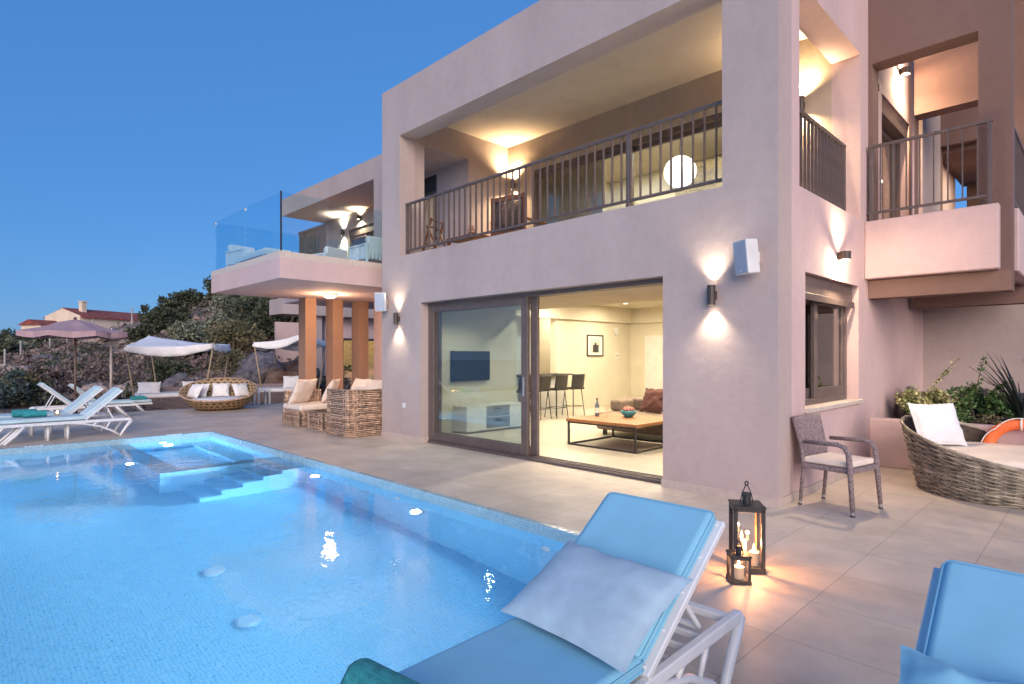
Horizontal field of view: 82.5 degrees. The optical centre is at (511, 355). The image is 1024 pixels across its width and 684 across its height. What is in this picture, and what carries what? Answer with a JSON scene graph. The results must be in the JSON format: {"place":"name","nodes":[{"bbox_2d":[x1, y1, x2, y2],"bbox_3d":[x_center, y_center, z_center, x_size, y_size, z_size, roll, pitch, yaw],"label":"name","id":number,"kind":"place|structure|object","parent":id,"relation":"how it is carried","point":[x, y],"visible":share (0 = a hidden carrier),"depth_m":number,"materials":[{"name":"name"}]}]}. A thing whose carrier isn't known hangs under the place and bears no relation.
{"place":"outdoors","nodes":[
{"label":"outdoors","id":0,"kind":"place"},
{"bbox_2d":[0,298,373,412],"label":"hillside","id":1,"kind":"structure","parent":0,"point":[204,309],"depth_m":30.52,"materials":[{"name":"plant"}]},
{"bbox_2d":[0,327,15,342],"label":"hedge tree","id":2,"kind":"object","parent":1,"relation":"on","point":[6,333],"visible":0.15,"depth_m":57.21,"materials":[{"name":"green plant"}]},
{"bbox_2d":[0,340,19,357],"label":"hedge tree","id":3,"kind":"object","parent":1,"relation":"on","point":[8,346],"visible":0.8,"depth_m":46.04,"materials":[{"name":"green plant"}]},
{"bbox_2d":[0,365,35,409],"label":"garden bush","id":4,"kind":"object","parent":1,"relation":"on","point":[10,376],"visible":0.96,"depth_m":17.91,"materials":[{"name":"green plant"}]},
{"bbox_2d":[4,336,37,356],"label":"hedge tree","id":5,"kind":"object","parent":1,"relation":"on","point":[25,345],"visible":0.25,"depth_m":47.76,"materials":[{"name":"green plant"}]},
{"bbox_2d":[0,367,49,392],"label":"garden bush","id":6,"kind":"object","parent":1,"relation":"on","point":[26,378],"visible":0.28,"depth_m":20.25,"materials":[{"name":"green plant"}]},
{"bbox_2d":[0,378,55,407],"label":"garden bush","id":7,"kind":"object","parent":1,"relation":"on","point":[33,385],"visible":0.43,"depth_m":18.40,"materials":[{"name":"green plant"}]},
{"bbox_2d":[29,354,58,363],"bbox_3d":[-27.353,0.247,34.063,1.404,0.679,2.793,0,0,-44],"label":"boulder","id":8,"kind":"object","parent":1,"relation":"on","point":[39,358],"visible":0.7,"depth_m":33.26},
{"bbox_2d":[4,308,132,365],"bbox_3d":[-30.622,-1.375,41.449,1.770,4.977,11.085,0,0,9],"label":"wire fence","id":9,"kind":"object","parent":1,"relation":"on","point":[55,338],"visible":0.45,"depth_m":39.95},
{"bbox_2d":[18,301,139,342],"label":"house","id":10,"kind":"structure","parent":1,"relation":"on","point":[82,313],"depth_m":76.78,"materials":[{"name":"beige"}]},
{"bbox_2d":[78,382,109,397],"bbox_3d":[-14.654,1.242,20.504,0.923,0.625,1.351,0,0,-65],"label":"boulder","id":11,"kind":"object","parent":1,"relation":"on","point":[86,387],"visible":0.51,"depth_m":20.21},
{"bbox_2d":[0,296,274,400],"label":"field stones","id":12,"kind":"object","parent":1,"relation":"on","point":[194,317],"visible":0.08,"depth_m":33.47,"materials":[{"name":"stone"}]},
{"bbox_2d":[122,323,156,342],"bbox_3d":[-22.916,-1.275,35.856,1.872,1.574,1.620,0,0,-44],"label":"hill tree","id":13,"kind":"object","parent":1,"relation":"on","point":[139,332],"visible":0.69,"depth_m":35.54,"materials":[{"name":"green plant"}]},
{"bbox_2d":[138,306,180,333],"bbox_3d":[-22.866,-2.240,38.089,2.403,2.129,2.177,0,0,-17],"label":"hill tree","id":14,"kind":"object","parent":1,"relation":"on","point":[158,319],"visible":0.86,"depth_m":37.58,"materials":[{"name":"green plant"}]},
{"bbox_2d":[4,399,321,413],"bbox_3d":[-9.759,1.600,18.426,18.000,0.018,3.300,0,0,-44],"label":"gravel bed","id":15,"kind":"object","parent":1,"relation":"on","point":[126,409],"visible":0.06,"depth_m":17.73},
{"bbox_2d":[16,317,127,413],"bbox_3d":[-11.084,0.315,14.805,2.238,2.610,2.238,0,0,-34],"label":"parasol","id":16,"kind":"object","parent":15,"relation":"on","point":[75,329],"visible":0.92,"depth_m":14.31,"materials":[{"name":"fabric"}]},
{"bbox_2d":[67,383,152,412],"bbox_3d":[-10.879,1.179,15.705,1.968,0.916,0.640,0,0,-44],"label":"sun lounger","id":17,"kind":"object","parent":15,"relation":"on","point":[137,406],"visible":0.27,"depth_m":15.92,"materials":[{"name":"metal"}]},
{"bbox_2d":[132,387,190,409],"bbox_3d":[-10.558,1.306,18.213,2.052,0.612,1.186,0,0,-44],"label":"garden daybed","id":18,"kind":"object","parent":15,"relation":"on","point":[167,397],"visible":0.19,"depth_m":17.61,"materials":[{"name":"wicker"}]},
{"bbox_2d":[137,382,160,392],"bbox_3d":[-11.135,0.978,17.905,0.627,0.407,0.176,0,-28,-24],"label":"cushion","id":19,"kind":"object","parent":18,"relation":"on","point":[148,387],"visible":0.94,"depth_m":17.85,"materials":[{"name":"white fabric"}]},
{"bbox_2d":[123,334,230,410],"bbox_3d":[-10.432,0.471,18.438,3.469,2.308,1.713,0,0,-44],"label":"shade canopy","id":20,"kind":"object","parent":15,"relation":"on","point":[151,346],"visible":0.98,"depth_m":17.80,"materials":[{"name":"white fabric"}]},
{"bbox_2d":[250,383,292,402],"bbox_3d":[-8.212,1.306,20.788,1.953,0.613,1.187,0,0,-14],"label":"garden daybed","id":21,"kind":"object","parent":15,"relation":"on","point":[277,391],"visible":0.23,"depth_m":20.24,"materials":[{"name":"wicker"}]},
{"bbox_2d":[283,376,298,387],"bbox_3d":[-7.817,0.919,20.733,0.609,0.461,0.166,0,-24,-14],"label":"cushion","id":22,"kind":"object","parent":21,"relation":"on","point":[289,381],"visible":0.73,"depth_m":20.65,"materials":[{"name":"white fabric"}]},
{"bbox_2d":[252,335,325,388],"bbox_3d":[-7.932,0.411,20.948,2.076,2.428,1.970,0,0,-1],"label":"shade canopy","id":23,"kind":"object","parent":15,"relation":"on","point":[291,344],"visible":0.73,"depth_m":20.07,"materials":[{"name":"white fabric"}]},
{"bbox_2d":[144,356,194,382],"bbox_3d":[-13.145,0.541,22.449,1.633,1.228,1.570,0,0,-8],"label":"garden bush","id":24,"kind":"object","parent":1,"relation":"on","point":[170,367],"visible":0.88,"depth_m":22.18,"materials":[{"name":"green plant"}]},
{"bbox_2d":[156,292,182,312],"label":"hill tree","id":25,"kind":"object","parent":1,"relation":"on","point":[169,302],"visible":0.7,"depth_m":45.55,"materials":[{"name":"green plant"}]},
{"bbox_2d":[0,290,351,406],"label":"heath scrub","id":26,"kind":"object","parent":1,"relation":"on","point":[90,373],"visible":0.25,"depth_m":28.36,"materials":[{"name":"green plant"}]},
{"bbox_2d":[28,364,83,394],"bbox_3d":[-16.563,0.843,20.936,1.598,1.161,1.665,0,0,23],"label":"garden bush","id":27,"kind":"object","parent":26,"relation":"on","point":[57,374],"visible":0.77,"depth_m":20.89,"materials":[{"name":"green plant"}]},
{"bbox_2d":[161,372,190,386],"bbox_3d":[-12.242,1.147,21.545,1.356,1.097,1.437,0,0,-44],"label":"boulder","id":28,"kind":"object","parent":1,"relation":"on","point":[176,380],"visible":0.45,"depth_m":21.08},
{"bbox_2d":[164,305,190,322],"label":"hill tree","id":29,"kind":"object","parent":1,"relation":"on","point":[181,315],"visible":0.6,"depth_m":39.82,"materials":[{"name":"green plant"}]},
{"bbox_2d":[173,288,205,307],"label":"hill tree","id":30,"kind":"object","parent":1,"relation":"on","point":[189,296],"visible":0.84,"depth_m":46.46,"materials":[{"name":"green plant"}]},
{"bbox_2d":[164,318,218,359],"bbox_3d":[-15.805,-0.719,29.077,2.761,2.432,2.944,0,0,-44],"label":"olive tree","id":31,"kind":"object","parent":1,"relation":"on","point":[188,330],"visible":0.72,"depth_m":28.36,"materials":[{"name":"green plant"}]},
{"bbox_2d":[202,275,221,300],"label":"hill tree","id":32,"kind":"object","parent":1,"relation":"on","point":[208,285],"visible":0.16,"depth_m":45.54,"materials":[{"name":"green plant"}]},
{"bbox_2d":[191,310,233,337],"bbox_3d":[-15.886,-1.244,30.896,2.226,2.468,2.314,0,0,-44],"label":"olive tree","id":33,"kind":"object","parent":1,"relation":"on","point":[217,318],"visible":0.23,"depth_m":30.74,"materials":[{"name":"green plant"}]},
{"bbox_2d":[207,294,239,315],"bbox_3d":[-19.417,-3.355,39.873,2.458,2.067,2.697,0,0,-19],"label":"hill tree","id":34,"kind":"object","parent":1,"relation":"on","point":[217,300],"visible":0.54,"depth_m":39.29,"materials":[{"name":"green plant"}]},
{"bbox_2d":[211,348,246,374],"bbox_3d":[-10.756,0.279,23.124,2.124,1.228,1.510,0,0,22],"label":"garden bush","id":35,"kind":"object","parent":1,"relation":"on","point":[234,359],"visible":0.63,"depth_m":22.87,"materials":[{"name":"green plant"}]},
{"bbox_2d":[204,317,267,355],"bbox_3d":[-12.712,-0.352,26.951,2.503,2.857,2.176,0,0,-44],"label":"carob tree","id":36,"kind":"object","parent":1,"relation":"on","point":[238,337],"visible":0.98,"depth_m":26.66,"materials":[{"name":"green plant"}]},
{"bbox_2d":[217,295,273,331],"bbox_3d":[-15.188,-2.574,33.812,3.741,3.442,3.852,0,0,1],"label":"hill tree","id":37,"kind":"object","parent":1,"relation":"on","point":[247,304],"visible":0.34,"depth_m":32.90,"materials":[{"name":"green plant"}]},
{"bbox_2d":[235,351,284,383],"bbox_3d":[-9.559,0.779,22.519,2.038,1.911,2.415,0,0,-44],"label":"boulder","id":38,"kind":"object","parent":1,"relation":"on","point":[248,368],"visible":0.38,"depth_m":21.87,"materials":[{"name":"stone"}]},
{"bbox_2d":[242,298,298,339],"bbox_3d":[-12.958,-2.038,33.050,3.928,3.255,4.187,0,0,0],"label":"hill tree","id":39,"kind":"object","parent":1,"relation":"on","point":[265,325],"visible":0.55,"depth_m":32.06,"materials":[{"name":"green plant"}]},
{"bbox_2d":[264,358,319,385],"bbox_3d":[-8.722,1.017,22.546,2.161,1.885,2.475,0,0,-44],"label":"boulder","id":40,"kind":"object","parent":1,"relation":"on","point":[291,368],"visible":0.2,"depth_m":21.61,"materials":[{"name":"stone"}]},
{"bbox_2d":[269,298,373,385],"bbox_3d":[-6.443,-0.330,30.760,14.000,4.060,6.000,0,0,-44],"label":"neighbour villa","id":41,"kind":"object","parent":1,"relation":"on","point":[279,307],"visible":0.12,"depth_m":26.45,"materials":[{"name":"paint"}]},
{"bbox_2d":[0,437,564,683],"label":"pool water","id":42,"kind":"structure","parent":0,"point":[206,560],"depth_m":4.34,"materials":[{"name":"blue liquid"}]},
{"bbox_2d":[422,218,445,250],"bbox_3d":[-1.390,-2.124,10.756,0.478,0.762,0.430,0,0,26],"label":"folded chair","id":43,"kind":"object","parent":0,"point":[431,235],"visible":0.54,"depth_m":10.64,"materials":[{"name":"brown wood"}]},
{"bbox_2d":[446,233,490,245],"bbox_3d":[-0.743,-1.970,10.866,0.600,0.440,0.800,0,0,-44],"label":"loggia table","id":44,"kind":"object","parent":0,"point":[471,239],"visible":0.09,"depth_m":10.68,"materials":[{"name":"brown wood"}]},
{"bbox_2d":[0,0,966,333],"label":"sky","id":45,"kind":"structure","parent":0,"point":[129,129],"materials":[{"name":"blue"}]},
{"bbox_2d":[0,403,1023,683],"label":"terrace","id":46,"kind":"structure","parent":0,"point":[836,593],"depth_m":4.99,"materials":[{"name":"tile"}]},
{"bbox_2d":[0,385,110,435],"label":"sun lounger","id":47,"kind":"object","parent":46,"relation":"on","point":[82,400],"visible":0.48,"depth_m":11.42,"materials":[{"name":"metal"}]},
{"bbox_2d":[0,387,132,444],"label":"sun lounger","id":48,"kind":"object","parent":46,"relation":"on","point":[18,425],"visible":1,"depth_m":10.52,"materials":[{"name":"white plastic"}]},
{"bbox_2d":[22,410,46,417],"bbox_3d":[-8.399,1.018,10.264,0.340,0.121,0.126,0,0,-38],"label":"rolled towel","id":49,"kind":"object","parent":48,"relation":"on","point":[35,413],"visible":1,"depth_m":10.23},
{"bbox_2d":[29,382,134,416],"bbox_3d":[-10.121,1.059,13.788,1.968,0.916,0.640,0,0,-44],"label":"sun lounger","id":50,"kind":"object","parent":46,"relation":"on","point":[115,405],"visible":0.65,"depth_m":13.58,"materials":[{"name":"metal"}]},
{"bbox_2d":[178,377,258,409],"bbox_3d":[-8.252,1.060,16.458,2.022,0.842,2.023,0,0,-44],"label":"basket sofa","id":51,"kind":"object","parent":46,"relation":"on","point":[229,402],"visible":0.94,"depth_m":16.27,"materials":[{"name":"brown wicker"}]},
{"bbox_2d":[187,384,203,397],"bbox_3d":[-8.854,0.980,16.288,0.460,0.422,0.164,0,-30,26],"label":"cushion","id":52,"kind":"object","parent":51,"relation":"on","point":[194,391],"visible":1,"depth_m":16.20,"materials":[{"name":"white fabric"}]},
{"bbox_2d":[212,383,229,396],"bbox_3d":[-8.460,0.981,16.955,0.463,0.416,0.172,0,-24,-22],"label":"cushion","id":53,"kind":"object","parent":51,"relation":"on","point":[221,389],"visible":1,"depth_m":16.90,"materials":[{"name":"white fabric"}]},
{"bbox_2d":[231,383,248,395],"bbox_3d":[-7.881,0.983,16.959,0.172,0.423,0.466,-38,-21,30],"label":"cushion","id":54,"kind":"object","parent":51,"relation":"on","point":[241,389],"visible":0.98,"depth_m":16.88,"materials":[{"name":"white fabric"}]},
{"bbox_2d":[282,389,326,426],"bbox_3d":[-4.468,1.133,12.866,0.924,0.738,0.994,0,0,-44],"label":"wicker armchair","id":55,"kind":"object","parent":46,"relation":"on","point":[294,414],"visible":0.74,"depth_m":12.57,"materials":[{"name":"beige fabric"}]},
{"bbox_2d":[287,379,317,404],"bbox_3d":[-4.631,0.779,12.938,0.184,0.632,0.694,28,10,19],"label":"cushion","id":56,"kind":"object","parent":55,"relation":"on","point":[302,390],"visible":0.99,"depth_m":12.80,"materials":[{"name":"beige fabric"}]},
{"bbox_2d":[321,379,339,402],"bbox_3d":[-4.090,0.776,13.181,0.187,0.596,0.647,28,-2,-4],"label":"cushion","id":57,"kind":"object","parent":55,"relation":"on","point":[333,383],"visible":0.7,"depth_m":12.92,"materials":[{"name":"beige fabric"}]},
{"bbox_2d":[307,409,326,431],"bbox_3d":[-3.737,1.308,12.036,0.766,0.389,0.805,0,0,-44],"label":"wicker footstool","id":58,"kind":"object","parent":46,"relation":"on","point":[316,419],"visible":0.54,"depth_m":11.72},
{"bbox_2d":[327,388,381,437],"bbox_3d":[-2.967,1.062,11.200,0.895,0.880,0.856,0,0,-44],"label":"wicker armchair","id":59,"kind":"object","parent":46,"relation":"on","point":[354,413],"visible":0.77,"depth_m":10.86,"materials":[{"name":"brown wicker"}]},
{"bbox_2d":[398,492,744,683],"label":"sun lounger","id":60,"kind":"object","parent":46,"relation":"on","point":[679,540],"visible":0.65,"depth_m":2.31,"materials":[{"name":"fabric"}]},
{"bbox_2d":[340,658,419,683],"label":"rolled towel","id":61,"kind":"object","parent":60,"relation":"on","point":[364,671],"visible":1,"depth_m":1.77,"materials":[{"name":"fabric"}]},
{"bbox_2d":[500,539,692,673],"bbox_3d":[0.316,0.944,2.298,0.462,0.142,0.642,-34,22,-36],"label":"pillow","id":62,"kind":"object","parent":60,"relation":"on","point":[607,609],"visible":1,"depth_m":2.19,"materials":[{"name":"fabric"}]},
{"bbox_2d":[211,0,1023,507],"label":"villa","id":63,"kind":"object","parent":46,"relation":"on","point":[579,122],"visible":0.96,"depth_m":8.17,"materials":[{"name":"paint"}]},
{"bbox_2d":[225,244,254,266],"bbox_3d":[-5.925,-2.158,13.152,0.738,0.697,0.730,0,0,36],"label":"balcony armchair","id":64,"kind":"object","parent":63,"relation":"on","point":[234,253],"visible":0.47,"depth_m":13.02,"materials":[{"name":"fabric"}]},
{"bbox_2d":[236,247,291,263],"bbox_3d":[-5.309,-2.000,12.483,0.600,0.380,1.600,0,0,-44],"label":"balcony lounger","id":65,"kind":"object","parent":63,"relation":"on","point":[257,253],"visible":0.45,"depth_m":12.04,"materials":[{"name":"fabric"}]},
{"bbox_2d":[312,246,348,258],"bbox_3d":[-4.348,-2.158,13.692,0.738,0.697,0.730,0,0,31],"label":"balcony armchair","id":66,"kind":"object","parent":63,"relation":"on","point":[334,252],"visible":0.18,"depth_m":13.43,"materials":[{"name":"white fabric"}]},
{"bbox_2d":[348,236,381,262],"bbox_3d":[-3.003,-2.158,12.559,0.730,0.697,0.738,0,0,-44],"label":"balcony armchair","id":67,"kind":"object","parent":63,"relation":"on","point":[370,250],"visible":0.57,"depth_m":12.26,"materials":[{"name":"white fabric"}]},
{"bbox_2d":[374,292,386,310],"bbox_3d":[-2.389,-0.991,10.728,0.204,0.353,0.263,0,0,8],"label":"wall speaker","id":68,"kind":"object","parent":63,"relation":"attached to","point":[380,302],"depth_m":10.62},
{"bbox_2d":[451,351,489,381],"bbox_3d":[-0.831,0.200,11.698,1.000,0.600,0.068,0,0,-44],"label":"television","id":69,"kind":"object","parent":63,"relation":"attached to","point":[470,365],"visible":1,"depth_m":11.65,"materials":[{"name":"glass"}]},
{"bbox_2d":[431,297,529,455],"bbox_3d":[-0.588,0.295,9.324,0.085,2.310,2.340,0,0,-44],"label":"sliding door","id":70,"kind":"structure","parent":63,"relation":"in","point":[523,449],"depth_m":8.84,"materials":[{"name":"brown metal"}]},
{"bbox_2d":[453,401,520,432],"bbox_3d":[-0.428,1.217,11.787,1.600,0.490,0.425,0,0,-44],"label":"media cabinet","id":71,"kind":"object","parent":63,"relation":"on","point":[480,417],"visible":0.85,"depth_m":11.46,"materials":[{"name":"wood"}]},
{"bbox_2d":[437,297,538,455],"bbox_3d":[-0.457,0.295,9.327,0.055,2.310,2.400,0,0,-44],"label":"sliding door","id":72,"kind":"structure","parent":63,"relation":"in","point":[534,301],"depth_m":8.51,"materials":[{"name":"brown metal"}]},
{"bbox_2d":[490,191,545,235],"bbox_3d":[0.114,-2.290,10.519,0.780,1.080,0.640,0,0,38],"label":"loggia chair","id":73,"kind":"object","parent":63,"relation":"on","point":[509,209],"visible":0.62,"depth_m":10.26,"materials":[{"name":"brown wood"}]},
{"bbox_2d":[530,375,551,419],"bbox_3d":[0.667,0.971,13.816,0.461,1.045,0.430,0,0,42],"label":"bar stool","id":74,"kind":"object","parent":63,"relation":"on","point":[544,382],"visible":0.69,"depth_m":13.64,"materials":[{"name":"black leather"}]},
{"bbox_2d":[516,373,571,416],"bbox_3d":[0.453,0.975,14.418,2.580,1.035,0.600,0,0,-44],"label":"bar counter","id":75,"kind":"object","parent":63,"relation":"on","point":[552,396],"visible":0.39,"depth_m":14.79,"materials":[{"name":"metal"}]},
{"bbox_2d":[544,374,567,418],"bbox_3d":[1.093,0.971,14.177,0.430,1.045,0.461,0,0,-42],"label":"bar stool","id":76,"kind":"object","parent":63,"relation":"on","point":[561,381],"visible":0.94,"depth_m":14.01,"materials":[{"name":"black leather"}]},
{"bbox_2d":[562,374,584,416],"bbox_3d":[1.549,0.971,14.624,0.430,1.045,0.461,0,0,-38],"label":"bar stool","id":77,"kind":"object","parent":63,"relation":"on","point":[577,382],"visible":0.94,"depth_m":14.45,"materials":[{"name":"metal"}]},
{"bbox_2d":[537,147,632,225],"bbox_3d":[1.326,-2.735,11.129,0.045,1.930,2.280,0,0,-44],"label":"sliding door","id":78,"kind":"structure","parent":63,"relation":"in","point":[616,153],"depth_m":11.26,"materials":[{"name":"brown metal"}]},
{"bbox_2d":[587,334,603,355],"bbox_3d":[2.405,-0.300,16.869,0.760,0.620,0.030,0,0,-44],"label":"wall picture","id":79,"kind":"object","parent":63,"relation":"attached to","point":[595,345],"depth_m":16.88,"materials":[{"name":"paper"}]},
{"bbox_2d":[566,413,662,453],"bbox_3d":[1.869,1.270,9.814,1.320,0.445,1.400,0,0,-44],"label":"coffee table","id":80,"kind":"object","parent":63,"relation":"on","point":[635,423],"visible":0.81,"depth_m":9.52,"materials":[{"name":"brown wood"}]},
{"bbox_2d":[620,406,636,417],"bbox_3d":[1.991,0.950,9.975,0.278,0.194,0.280,0,0,-44],"label":"fruit bowl","id":81,"kind":"object","parent":80,"relation":"on","point":[628,411],"visible":1,"depth_m":9.89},
{"bbox_2d":[597,397,662,435],"bbox_3d":[2.935,1.162,10.591,1.170,0.660,2.660,0,0,-44],"label":"sofa","id":82,"kind":"object","parent":63,"relation":"on","point":[617,405],"visible":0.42,"depth_m":11.06,"materials":[{"name":"fabric"}]},
{"bbox_2d":[639,388,662,413],"bbox_3d":[2.676,0.836,11.021,0.177,0.512,0.577,26,-13,-30],"label":"cushion","id":83,"kind":"object","parent":82,"relation":"on","point":[652,400],"visible":0.91,"depth_m":10.94,"materials":[{"name":"fabric"}]},
{"bbox_2d":[645,335,662,390],"bbox_3d":[4.362,0.435,17.407,0.050,2.110,0.900,0,0,-44],"label":"room door","id":84,"kind":"structure","parent":63,"relation":"in","point":[653,343],"depth_m":17.47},
{"bbox_2d":[633,121,721,204],"bbox_3d":[3.010,-2.735,9.510,0.045,1.930,2.670,0,0,-44],"label":"sliding door","id":85,"kind":"structure","parent":63,"relation":"in","point":[712,126],"depth_m":9.77,"materials":[{"name":"brown metal"}]},
{"bbox_2d":[664,155,696,187],"bbox_3d":[3.315,-3.885,11.510,0.620,1.130,0.620,0,0,-44],"label":"globe lamp","id":86,"kind":"object","parent":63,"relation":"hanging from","point":[676,171],"visible":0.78,"depth_m":11.29,"materials":[{"name":"white"}]},
{"bbox_2d":[707,285,716,304],"bbox_3d":[2.128,-0.645,6.210,0.114,0.210,0.084,0,0,-44],"label":"wall lamp","id":87,"kind":"object","parent":63,"relation":"attached to","point":[711,295],"visible":1,"depth_m":6.16,"materials":[{"name":"metal"}]},
{"bbox_2d":[733,239,759,275],"bbox_3d":[2.385,-0.991,5.849,0.267,0.353,0.204,0,0,-16],"label":"wall speaker","id":88,"kind":"object","parent":63,"relation":"attached to","point":[746,257],"depth_m":5.78},
{"bbox_2d":[805,274,853,405],"bbox_3d":[3.719,-0.170,7.069,1.878,1.476,0.270,0,0,-44],"label":"window","id":89,"kind":"structure","parent":63,"relation":"in","point":[817,289],"depth_m":7.16,"materials":[{"name":"brown metal"}]},
{"bbox_2d":[837,251,850,260],"bbox_3d":[3.985,-1.200,6.997,0.120,0.100,0.144,0,0,-44],"label":"wall lamp","id":90,"kind":"object","parent":63,"relation":"attached to","point":[843,255],"visible":1,"depth_m":6.95,"materials":[{"name":"metal"}]},
{"bbox_2d":[882,128,895,218],"bbox_3d":[5.916,-2.670,9.263,1.170,1.760,0.050,0,0,-44],"label":"sliding door","id":91,"kind":"structure","parent":63,"relation":"in","point":[886,150],"depth_m":9.36,"materials":[{"name":"brown metal"}]},
{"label":"planter soil","id":92,"kind":"structure","parent":63,"relation":"in","visible":0},
{"bbox_2d":[898,386,915,418],"bbox_3d":[6.052,0.786,8.870,0.623,0.667,0.270,0,0,-44],"label":"shrub","id":93,"kind":"object","parent":92,"relation":"on","point":[901,413],"visible":0.17,"depth_m":8.71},
{"bbox_2d":[894,358,972,413],"bbox_3d":[5.877,0.482,8.157,0.632,0.928,0.910,0,0,-44],"label":"planter shrub","id":94,"kind":"object","parent":92,"relation":"on","point":[936,395],"visible":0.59,"depth_m":8.14,"materials":[{"name":"green plant"}]},
{"bbox_2d":[954,403,976,422],"bbox_3d":[5.839,0.803,7.811,0.494,0.353,0.601,0,0,-44],"label":"planter shrub","id":95,"kind":"object","parent":92,"relation":"on","point":[960,416],"visible":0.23,"depth_m":7.66,"materials":[{"name":"green plant"}]},
{"bbox_2d":[944,356,1017,423],"bbox_3d":[6.316,0.472,7.816,0.797,0.947,0.713,0,0,5],"label":"planter shrub","id":96,"kind":"object","parent":92,"relation":"on","point":[991,403],"visible":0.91,"depth_m":7.75,"materials":[{"name":"green plant"}]},
{"bbox_2d":[970,412,1010,424],"bbox_3d":[6.106,0.842,7.433,0.376,0.242,0.410,0,0,-14],"label":"planter shrub","id":97,"kind":"object","parent":92,"relation":"on","point":[995,422],"visible":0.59,"depth_m":7.42,"materials":[{"name":"green plant"}]},
{"bbox_2d":[969,353,1023,417],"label":"flax plant","id":98,"kind":"object","parent":92,"relation":"on","point":[1014,399],"visible":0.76,"depth_m":7.51,"materials":[{"name":"green plant"}]},
{"bbox_2d":[726,538,751,585],"bbox_3d":[1.508,1.355,3.881,0.135,0.290,0.135,0,0,6],"label":"lantern","id":99,"kind":"object","parent":46,"relation":"on","point":[738,554],"visible":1,"depth_m":3.85,"materials":[{"name":"metal"}]},
{"bbox_2d":[728,481,766,574],"bbox_3d":[1.655,1.190,4.116,0.215,0.620,0.215,0,0,11],"label":"lantern","id":100,"kind":"object","parent":46,"relation":"on","point":[746,504],"visible":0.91,"depth_m":4.06,"materials":[{"name":"metal"}]},
{"bbox_2d":[791,413,882,517],"bbox_3d":[3.226,1.055,5.835,0.596,0.890,0.650,0,0,-34],"label":"wicker chair","id":101,"kind":"object","parent":46,"relation":"on","point":[813,443],"visible":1,"depth_m":5.79,"materials":[{"name":"wicker"}]},
{"bbox_2d":[900,415,1023,508],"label":"round daybed","id":102,"kind":"object","parent":46,"relation":"on","point":[976,470],"visible":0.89,"depth_m":6.05,"materials":[{"name":"grey wicker"}]},
{"bbox_2d":[908,403,967,445],"bbox_3d":[4.921,0.788,6.757,0.559,0.525,0.181,0,-24,-2],"label":"pillow","id":103,"kind":"object","parent":102,"relation":"on","point":[938,423],"visible":0.91,"depth_m":6.69,"materials":[{"name":"white fabric"}]},
{"bbox_2d":[981,418,1023,442],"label":"lifebuoy","id":104,"kind":"object","parent":102,"relation":"on","point":[993,434],"visible":0.41,"depth_m":6.90,"materials":[{"name":"orange plastic"}]},
{"bbox_2d":[915,560,1023,683],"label":"sun lounger","id":105,"kind":"object","parent":46,"relation":"on","point":[972,621],"visible":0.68,"depth_m":1.75,"materials":[{"name":"fabric"}]},
{"bbox_2d":[899,645,1020,683],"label":"pillow","id":106,"kind":"object","parent":105,"relation":"on","point":[917,667],"visible":1,"depth_m":1.60,"materials":[{"name":"fabric"}]},
{"bbox_2d":[516,334,520,373],"bbox_3d":[-0.119,0.442,16.016,1.200,2.100,0.615,0,0,-44],"label":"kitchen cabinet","id":107,"kind":"object","parent":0,"point":[518,353],"visible":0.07,"depth_m":15.88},
{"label":"pool","id":108,"kind":"structure","parent":0,"visible":0},
{"bbox_2d":[0,431,707,570],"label":"pool coping","id":109,"kind":"object","parent":108,"relation":"on","point":[558,533],"visible":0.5,"depth_m":7.25,"materials":[{"name":"stone"}]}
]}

